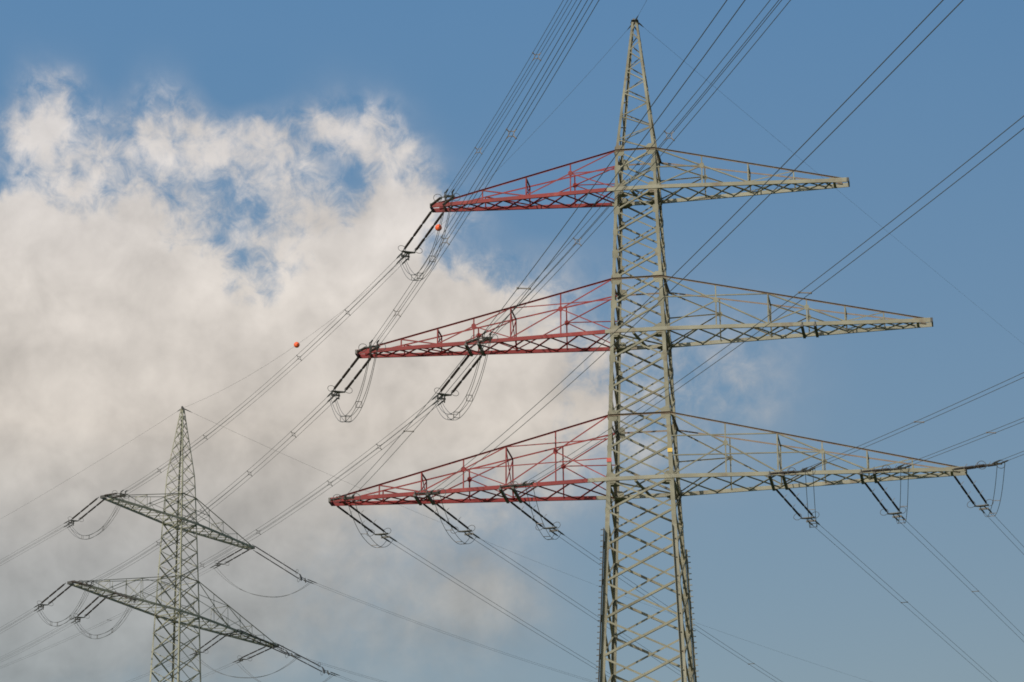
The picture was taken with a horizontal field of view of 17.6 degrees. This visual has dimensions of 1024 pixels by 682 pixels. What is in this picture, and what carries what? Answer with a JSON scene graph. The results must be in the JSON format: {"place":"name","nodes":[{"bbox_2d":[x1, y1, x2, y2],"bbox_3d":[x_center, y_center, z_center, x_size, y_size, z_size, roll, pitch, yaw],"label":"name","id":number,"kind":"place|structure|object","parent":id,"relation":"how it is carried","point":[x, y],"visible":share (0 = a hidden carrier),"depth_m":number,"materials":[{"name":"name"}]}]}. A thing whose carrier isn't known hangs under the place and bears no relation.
{"place":"outdoors","nodes":[
{"label":"outdoors","id":0,"kind":"place"},
{"bbox_2d":[0,0,1023,681],"label":"sky","id":1,"kind":"structure","parent":0,"point":[191,191],"materials":[{"name":"blue"}]},
{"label":"conductor bundle","id":2,"kind":"object","parent":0,"visible":0},
{"bbox_2d":[276,643,339,675],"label":"insulator string","id":3,"kind":"object","parent":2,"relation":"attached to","point":[327,672],"visible":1,"depth_m":312.06,"materials":[{"name":"ceramic"}]},
{"bbox_3d":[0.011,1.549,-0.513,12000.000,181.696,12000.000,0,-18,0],"label":"ground","id":4,"kind":"structure","parent":0,"visible":0},
{"bbox_2d":[67,406,278,681],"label":"lattice pylon","id":5,"kind":"object","parent":4,"relation":"on","point":[248,546],"visible":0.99,"depth_m":298.55,"materials":[{"name":"metal"}]},
{"bbox_2d":[34,583,73,611],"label":"insulator string","id":6,"kind":"object","parent":5,"relation":"attached to","point":[50,595],"visible":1,"depth_m":289.74,"materials":[{"name":"ceramic"}]},
{"bbox_2d":[0,608,36,633],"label":"conductor bundle","id":7,"kind":"object","parent":6,"relation":"attached to","point":[18,620],"visible":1,"depth_m":297.69,"materials":[{"name":"metal"}]},
{"bbox_2d":[71,580,93,588],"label":"insulator string","id":8,"kind":"object","parent":5,"relation":"attached to","point":[82,583],"visible":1,"depth_m":279.39,"materials":[{"name":"ceramic"}]},
{"bbox_2d":[36,583,91,625],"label":"jumper loop","id":9,"kind":"object","parent":8,"relation":"hanging from","point":[68,616],"visible":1,"depth_m":282.79,"materials":[{"name":"metal"}]},
{"bbox_2d":[89,397,326,584],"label":"conductor bundle","id":10,"kind":"object","parent":8,"relation":"attached to","point":[158,543],"visible":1,"depth_m":228.01,"materials":[{"name":"metal"}]},
{"bbox_2d":[63,497,105,527],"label":"insulator string","id":11,"kind":"object","parent":5,"relation":"attached to","point":[73,521],"visible":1,"depth_m":295.70,"materials":[{"name":"ceramic"}]},
{"bbox_2d":[1,524,66,564],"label":"conductor bundle","id":12,"kind":"object","parent":11,"relation":"attached to","point":[33,544],"visible":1,"depth_m":305.92,"materials":[{"name":"metal"}]},
{"bbox_2d":[66,493,125,539],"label":"jumper loop","id":13,"kind":"object","parent":11,"relation":"hanging from","point":[101,527],"visible":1,"depth_m":288.62,"materials":[{"name":"metal"}]},
{"bbox_2d":[71,596,107,623],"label":"insulator string","id":14,"kind":"object","parent":5,"relation":"attached to","point":[90,611],"visible":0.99,"depth_m":294.28,"materials":[{"name":"ceramic"}]},
{"bbox_2d":[0,623,70,661],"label":"conductor bundle","id":15,"kind":"object","parent":14,"relation":"attached to","point":[35,641],"visible":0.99,"depth_m":307.64,"materials":[{"name":"metal"}]},
{"bbox_2d":[73,596,136,638],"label":"jumper loop","id":16,"kind":"object","parent":14,"relation":"hanging from","point":[110,629],"visible":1,"depth_m":286.48,"materials":[{"name":"metal"}]},
{"bbox_2d":[1,408,181,518],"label":"earth wire","id":17,"kind":"object","parent":5,"relation":"attached to","point":[94,463],"visible":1,"depth_m":320.71,"materials":[{"name":"metal"}]},
{"bbox_2d":[104,490,128,498],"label":"insulator string","id":18,"kind":"object","parent":5,"relation":"attached to","point":[115,496],"visible":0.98,"depth_m":285.44,"materials":[{"name":"ceramic"}]},
{"bbox_2d":[124,259,396,493],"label":"conductor bundle","id":19,"kind":"object","parent":18,"relation":"attached to","point":[268,380],"visible":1,"depth_m":228.08,"materials":[{"name":"metal"}]},
{"bbox_2d":[114,592,138,602],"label":"insulator string","id":20,"kind":"object","parent":5,"relation":"attached to","point":[123,595],"visible":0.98,"depth_m":283.26,"materials":[{"name":"ceramic"}]},
{"bbox_2d":[135,402,432,598],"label":"conductor bundle","id":21,"kind":"object","parent":20,"relation":"attached to","point":[298,501],"visible":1,"depth_m":224.71,"materials":[{"name":"metal"}]},
{"bbox_2d":[189,634,227,655],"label":"insulator string","id":22,"kind":"object","parent":5,"relation":"attached to","point":[195,653],"visible":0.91,"depth_m":307.76,"materials":[{"name":"ceramic"}]},
{"bbox_2d":[197,656,295,677],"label":"jumper loop","id":23,"kind":"object","parent":22,"relation":"hanging from","point":[246,677],"visible":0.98,"depth_m":309.37,"materials":[{"name":"metal"}]},
{"bbox_2d":[210,548,248,568],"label":"insulator string","id":24,"kind":"object","parent":5,"relation":"hanging from","point":[219,563],"visible":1,"depth_m":312.87,"materials":[{"name":"ceramic"}]},
{"bbox_2d":[0,569,207,667],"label":"conductor bundle","id":25,"kind":"object","parent":24,"relation":"attached to","point":[93,626],"visible":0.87,"depth_m":345.02,"materials":[{"name":"metal"}]},
{"bbox_2d":[217,568,311,596],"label":"jumper loop","id":26,"kind":"object","parent":24,"relation":"hanging from","point":[263,596],"visible":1,"depth_m":314.05,"materials":[{"name":"metal"}]},
{"bbox_2d":[232,646,271,662],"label":"insulator string","id":27,"kind":"object","parent":5,"relation":"attached to","point":[241,659],"visible":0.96,"depth_m":312.99,"materials":[{"name":"ceramic"}]},
{"bbox_2d":[238,629,304,657],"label":"insulator string","id":28,"kind":"object","parent":5,"relation":"attached to","point":[292,655],"visible":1,"depth_m":306.67,"materials":[{"name":"ceramic"}]},
{"bbox_2d":[305,658,381,681],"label":"conductor bundle","id":29,"kind":"object","parent":28,"relation":"attached to","point":[341,670],"visible":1,"depth_m":313.68,"materials":[{"name":"metal"}]},
{"bbox_2d":[252,544,315,583],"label":"insulator string","id":30,"kind":"object","parent":5,"relation":"hanging from","point":[301,579],"visible":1,"depth_m":311.35,"materials":[{"name":"ceramic"}]},
{"bbox_2d":[315,583,591,680],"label":"conductor bundle","id":31,"kind":"object","parent":30,"relation":"attached to","point":[452,634],"visible":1,"depth_m":329.82,"materials":[{"name":"metal"}]},
{"bbox_2d":[183,408,863,679],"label":"earth wire","id":32,"kind":"object","parent":5,"relation":"attached to","point":[474,536],"visible":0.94,"depth_m":334.59,"materials":[{"name":"metal"}]},
{"bbox_2d":[328,18,966,681],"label":"lattice pylon","id":33,"kind":"object","parent":4,"relation":"on","point":[670,474],"visible":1,"depth_m":184.43,"materials":[{"name":"grey metal"}]},
{"bbox_2d":[331,493,360,502],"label":"insulator string","id":34,"kind":"object","parent":33,"relation":"attached to","point":[345,497],"visible":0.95,"depth_m":178.42,"materials":[{"name":"ceramic"}]},
{"bbox_2d":[349,0,744,494],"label":"conductor bundle","id":35,"kind":"object","parent":34,"relation":"attached to","point":[529,288],"visible":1,"depth_m":97.15,"materials":[{"name":"metal"}]},
{"bbox_2d":[327,355,370,402],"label":"insulator string","id":36,"kind":"object","parent":33,"relation":"attached to","point":[343,377],"visible":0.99,"depth_m":192.59,"materials":[{"name":"ceramic"}]},
{"bbox_2d":[337,506,396,542],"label":"insulator string","id":37,"kind":"object","parent":33,"relation":"attached to","point":[366,527],"visible":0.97,"depth_m":189.92,"materials":[{"name":"ceramic"}]},
{"bbox_2d":[346,497,392,547],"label":"jumper loop","id":38,"kind":"object","parent":37,"relation":"hanging from","point":[365,529],"visible":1,"depth_m":181.92,"materials":[{"name":"metal"}]},
{"bbox_2d":[392,542,616,681],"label":"conductor bundle","id":39,"kind":"object","parent":37,"relation":"attached to","point":[496,604],"visible":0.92,"depth_m":210.12,"materials":[{"name":"metal"}]},
{"bbox_2d":[357,340,385,352],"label":"insulator string","id":40,"kind":"object","parent":33,"relation":"attached to","point":[369,347],"visible":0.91,"depth_m":180.86,"materials":[{"name":"metal"}]},
{"bbox_2d":[330,342,377,422],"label":"jumper loop","id":41,"kind":"object","parent":40,"relation":"hanging from","point":[346,415],"visible":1,"depth_m":183.81,"materials":[{"name":"metal"}]},
{"bbox_2d":[373,0,598,345],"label":"conductor bundle","id":42,"kind":"object","parent":40,"relation":"attached to","point":[493,160],"visible":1,"depth_m":120.87,"materials":[{"name":"metal"}]},
{"bbox_2d":[186,21,634,406],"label":"earth wire","id":43,"kind":"object","parent":33,"relation":"attached to","point":[435,230],"visible":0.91,"depth_m":227.78,"materials":[{"name":"metal"}]},
{"bbox_2d":[396,211,443,264],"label":"insulator string","id":44,"kind":"object","parent":33,"relation":"attached to","point":[405,254],"visible":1,"depth_m":194.48,"materials":[{"name":"ceramic"}]},
{"bbox_2d":[415,488,445,497],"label":"insulator string","id":45,"kind":"object","parent":33,"relation":"attached to","point":[424,493],"visible":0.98,"depth_m":177.26,"materials":[{"name":"ceramic"}]},
{"bbox_2d":[435,0,962,490],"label":"conductor bundle","id":46,"kind":"object","parent":45,"relation":"attached to","point":[749,214],"visible":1,"depth_m":86.78,"materials":[{"name":"metal"}]},
{"bbox_2d":[430,189,459,205],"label":"insulator string","id":47,"kind":"object","parent":33,"relation":"attached to","point":[440,198],"visible":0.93,"depth_m":182.93,"materials":[{"name":"ceramic"}]},
{"bbox_2d":[399,192,452,280],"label":"jumper loop","id":48,"kind":"object","parent":47,"relation":"hanging from","point":[433,245],"visible":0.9,"depth_m":185.02,"materials":[{"name":"metal"}]},
{"bbox_2d":[448,0,576,194],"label":"conductor bundle","id":49,"kind":"object","parent":47,"relation":"attached to","point":[513,92],"visible":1,"depth_m":149.05,"materials":[{"name":"metal"}]},
{"bbox_2d":[423,504,480,538],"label":"insulator string","id":50,"kind":"object","parent":33,"relation":"attached to","point":[468,534],"visible":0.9,"depth_m":189.57,"materials":[{"name":"ceramic"}]},
{"bbox_2d":[432,492,474,543],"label":"jumper loop","id":51,"kind":"object","parent":50,"relation":"hanging from","point":[449,523],"visible":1,"depth_m":179.97,"materials":[{"name":"metal"}]},
{"bbox_2d":[475,539,680,675],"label":"conductor bundle","id":52,"kind":"object","parent":50,"relation":"attached to","point":[563,598],"visible":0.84,"depth_m":208.24,"materials":[{"name":"metal"}]},
{"bbox_2d":[431,355,482,405],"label":"insulator string","id":53,"kind":"object","parent":33,"relation":"attached to","point":[452,376],"visible":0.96,"depth_m":191.98,"materials":[{"name":"ceramic"}]},
{"bbox_2d":[466,331,497,343],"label":"insulator string","id":54,"kind":"object","parent":33,"relation":"attached to","point":[480,341],"visible":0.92,"depth_m":179.45,"materials":[{"name":"ceramic"}]},
{"bbox_2d":[435,334,490,419],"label":"jumper loop","id":55,"kind":"object","parent":54,"relation":"hanging from","point":[469,388],"visible":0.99,"depth_m":182.67,"materials":[{"name":"metal"}]},
{"bbox_2d":[492,0,790,337],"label":"conductor bundle","id":56,"kind":"object","parent":54,"relation":"attached to","point":[580,238],"visible":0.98,"depth_m":119.26,"materials":[{"name":"metal"}]},
{"bbox_2d":[501,480,537,488],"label":"insulator string","id":57,"kind":"object","parent":33,"relation":"attached to","point":[517,485],"visible":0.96,"depth_m":176.28,"materials":[{"name":"ceramic"}]},
{"bbox_2d":[528,116,1023,481],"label":"conductor bundle","id":58,"kind":"object","parent":57,"relation":"attached to","point":[799,292],"visible":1,"depth_m":110.20,"materials":[{"name":"metal"}]},
{"bbox_2d":[510,502,564,535],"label":"insulator string","id":59,"kind":"object","parent":33,"relation":"attached to","point":[555,528],"visible":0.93,"depth_m":189.50,"materials":[{"name":"ceramic"}]},
{"bbox_2d":[525,483,560,539],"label":"jumper loop","id":60,"kind":"object","parent":59,"relation":"hanging from","point":[541,518],"visible":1,"depth_m":180.24,"materials":[{"name":"metal"}]},
{"bbox_2d":[560,536,780,680],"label":"conductor bundle","id":61,"kind":"object","parent":59,"relation":"attached to","point":[672,609],"visible":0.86,"depth_m":215.34,"materials":[{"name":"metal"}]},
{"bbox_2d":[770,466,815,475],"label":"insulator string","id":62,"kind":"object","parent":33,"relation":"attached to","point":[793,471],"visible":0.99,"depth_m":174.12,"materials":[{"name":"ceramic"}]},
{"bbox_2d":[808,372,1023,467],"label":"conductor bundle","id":63,"kind":"object","parent":62,"relation":"attached to","point":[922,418],"visible":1,"depth_m":148.63,"materials":[{"name":"metal"}]},
{"bbox_2d":[775,488,819,525],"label":"insulator string","id":64,"kind":"object","parent":33,"relation":"attached to","point":[793,508],"visible":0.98,"depth_m":187.04,"materials":[{"name":"ceramic"}]},
{"bbox_2d":[805,469,816,527],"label":"jumper loop","id":65,"kind":"object","parent":64,"relation":"hanging from","point":[807,503],"visible":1,"depth_m":177.22,"materials":[{"name":"metal"}]},
{"bbox_2d":[815,525,992,681],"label":"conductor bundle","id":66,"kind":"object","parent":64,"relation":"attached to","point":[903,598],"visible":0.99,"depth_m":213.13,"materials":[{"name":"metal"}]},
{"bbox_2d":[638,22,1020,341],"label":"earth wire","id":67,"kind":"object","parent":33,"relation":"attached to","point":[797,156],"visible":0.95,"depth_m":224.26,"materials":[{"name":"metal"}]},
{"bbox_2d":[864,482,905,520],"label":"insulator string","id":68,"kind":"object","parent":33,"relation":"attached to","point":[882,505],"visible":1,"depth_m":185.92,"materials":[{"name":"ceramic"}]},
{"bbox_2d":[896,467,908,523],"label":"jumper loop","id":69,"kind":"object","parent":68,"relation":"hanging from","point":[900,498],"visible":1,"depth_m":176.26,"materials":[{"name":"metal"}]},
{"bbox_2d":[899,521,1023,641],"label":"conductor bundle","id":70,"kind":"object","parent":68,"relation":"attached to","point":[968,581],"visible":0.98,"depth_m":206.88,"materials":[{"name":"metal"}]},
{"bbox_2d":[861,464,911,472],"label":"insulator string","id":71,"kind":"object","parent":33,"relation":"attached to","point":[900,467],"visible":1,"depth_m":174.08,"materials":[{"name":"ceramic"}]},
{"bbox_2d":[904,418,1023,464],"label":"conductor bundle","id":72,"kind":"object","parent":71,"relation":"attached to","point":[967,440],"visible":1,"depth_m":158.77,"materials":[{"name":"metal"}]},
{"bbox_2d":[953,474,993,513],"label":"insulator string","id":73,"kind":"object","parent":33,"relation":"attached to","point":[977,490],"visible":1,"depth_m":184.90,"materials":[{"name":"ceramic"}]},
{"bbox_2d":[983,462,1004,516],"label":"jumper loop","id":74,"kind":"object","parent":73,"relation":"hanging from","point":[994,493],"visible":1,"depth_m":176.25,"materials":[{"name":"metal"}]},
{"bbox_2d":[989,514,1023,546],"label":"conductor bundle","id":75,"kind":"object","parent":73,"relation":"attached to","point":[1007,529],"visible":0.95,"depth_m":193.56,"materials":[{"name":"metal"}]},
{"bbox_2d":[952,460,1008,469],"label":"insulator string","id":76,"kind":"object","parent":33,"relation":"attached to","point":[985,465],"visible":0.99,"depth_m":174.72,"materials":[{"name":"ceramic"}]}
]}

